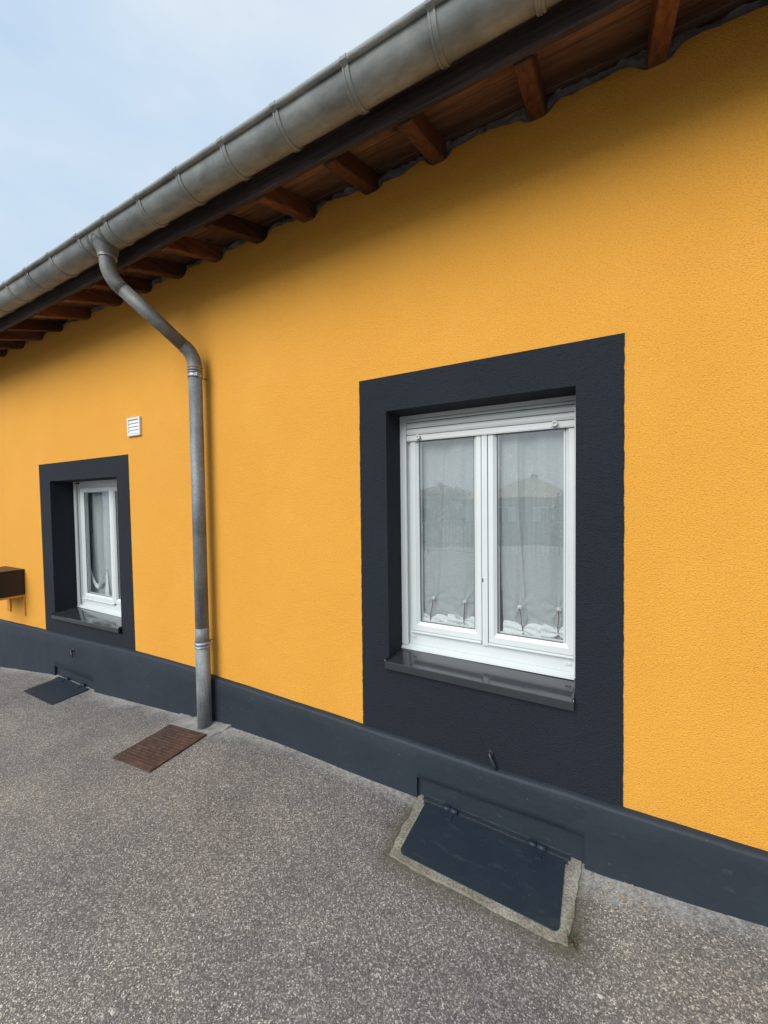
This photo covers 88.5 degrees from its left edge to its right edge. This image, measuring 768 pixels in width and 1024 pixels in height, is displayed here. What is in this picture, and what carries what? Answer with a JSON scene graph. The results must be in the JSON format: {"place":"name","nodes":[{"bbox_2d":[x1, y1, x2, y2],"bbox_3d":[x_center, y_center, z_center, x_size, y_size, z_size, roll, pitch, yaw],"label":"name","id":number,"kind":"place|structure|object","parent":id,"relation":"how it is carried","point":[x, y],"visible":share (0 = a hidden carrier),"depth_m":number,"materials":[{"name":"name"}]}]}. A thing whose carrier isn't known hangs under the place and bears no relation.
{"place":"outdoors","nodes":[
{"label":"outdoors","id":0,"kind":"place"},
{"bbox_2d":[0,0,424,283],"label":"sky","id":1,"kind":"structure","parent":0,"point":[100,100],"materials":[{"name":"blue"}]},
{"bbox_2d":[0,667,767,1023],"bbox_3d":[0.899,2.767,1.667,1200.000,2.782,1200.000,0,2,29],"label":"ground","id":2,"kind":"structure","parent":0,"point":[244,841],"depth_m":1.45,"materials":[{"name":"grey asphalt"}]},
{"bbox_2d":[24,676,88,704],"bbox_3d":[-2.923,1.587,3.544,0.549,0.048,0.320,0,2,29],"label":"cellar hatch","id":3,"kind":"object","parent":2,"relation":"on","point":[58,689],"visible":0.97,"depth_m":3.52,"materials":[{"name":"metal"}]},
{"bbox_2d":[113,724,206,772],"bbox_3d":[-1.406,1.491,2.486,0.384,0.093,0.368,0,2,29],"label":"drain cover","id":4,"kind":"object","parent":2,"relation":"on","point":[154,751],"visible":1,"depth_m":2.46,"materials":[{"name":"metal"}]},
{"bbox_2d":[170,713,230,737],"bbox_3d":[-1.284,1.466,2.703,0.544,0.092,0.149,0,2,29],"label":"cement patch","id":5,"kind":"object","parent":2,"relation":"on","point":[182,720],"visible":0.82,"depth_m":2.68,"materials":[{"name":"grey concrete"}]},
{"bbox_2d":[0,0,767,926],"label":"house","id":6,"kind":"structure","parent":2,"relation":"on","point":[250,364],"depth_m":1.81,"materials":[{"name":"paint"}]},
{"bbox_2d":[0,566,25,615],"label":"wall box","id":7,"kind":"object","parent":6,"relation":"attached to","point":[12,585],"visible":1,"depth_m":4.07,"materials":[{"name":"brown wood"}]},
{"bbox_2d":[73,479,120,616],"bbox_3d":[-2.553,0.332,3.719,1.244,1.265,0.097,0,2,29],"label":"window","id":8,"kind":"structure","parent":6,"relation":"in","point":[86,599],"depth_m":3.90,"materials":[{"name":"white plastic"}]},
{"bbox_2d":[88,492,111,595],"bbox_3d":[-2.820,0.319,3.934,0.520,1.110,0.048,0,2,29],"label":"curtain","id":9,"kind":"object","parent":6,"relation":"hanging from","point":[101,577],"visible":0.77,"depth_m":3.95,"materials":[{"name":"white fabric"}]},
{"bbox_2d":[422,436,474,626],"bbox_3d":[0.341,0.095,2.122,0.345,1.130,0.043,0,2,29],"label":"curtain","id":10,"kind":"object","parent":6,"relation":"hanging from","point":[448,466],"visible":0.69,"depth_m":2.13,"materials":[{"name":"white fabric"}]},
{"bbox_2d":[400,395,575,679],"bbox_3d":[0.495,0.117,2.002,0.874,1.279,0.111,0,2,29],"label":"window","id":11,"kind":"structure","parent":6,"relation":"in","point":[485,643],"depth_m":1.97,"materials":[{"name":"white plastic"}]},
{"bbox_2d":[487,749,495,770],"bbox_3d":[0.491,1.135,1.805,0.049,0.078,0.032,0,2,29],"label":"wall hook","id":12,"kind":"object","parent":6,"relation":"attached to","point":[490,753],"depth_m":1.80,"materials":[{"name":"metal"}]},
{"bbox_2d":[499,428,563,639],"bbox_3d":[0.723,0.088,1.916,0.327,1.115,0.048,0,2,29],"label":"curtain","id":13,"kind":"object","parent":6,"relation":"hanging from","point":[532,523],"visible":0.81,"depth_m":1.93,"materials":[{"name":"white fabric"}]},
{"bbox_2d":[389,794,581,946],"bbox_3d":[0.419,1.472,1.663,0.730,0.105,0.373,0,2,29],"label":"cellar hatch","id":14,"kind":"object","parent":2,"relation":"on","point":[528,883],"visible":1,"depth_m":1.62,"materials":[{"name":"painted metal"},{"name":"concrete"}]},
{"bbox_2d":[565,931,579,950],"bbox_3d":[0.648,1.476,1.368,0.068,0.031,0.080,0,2,29],"label":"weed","id":15,"kind":"object","parent":2,"relation":"on","point":[573,943],"visible":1,"depth_m":1.36,"materials":[{"name":"green plant"}]}
]}

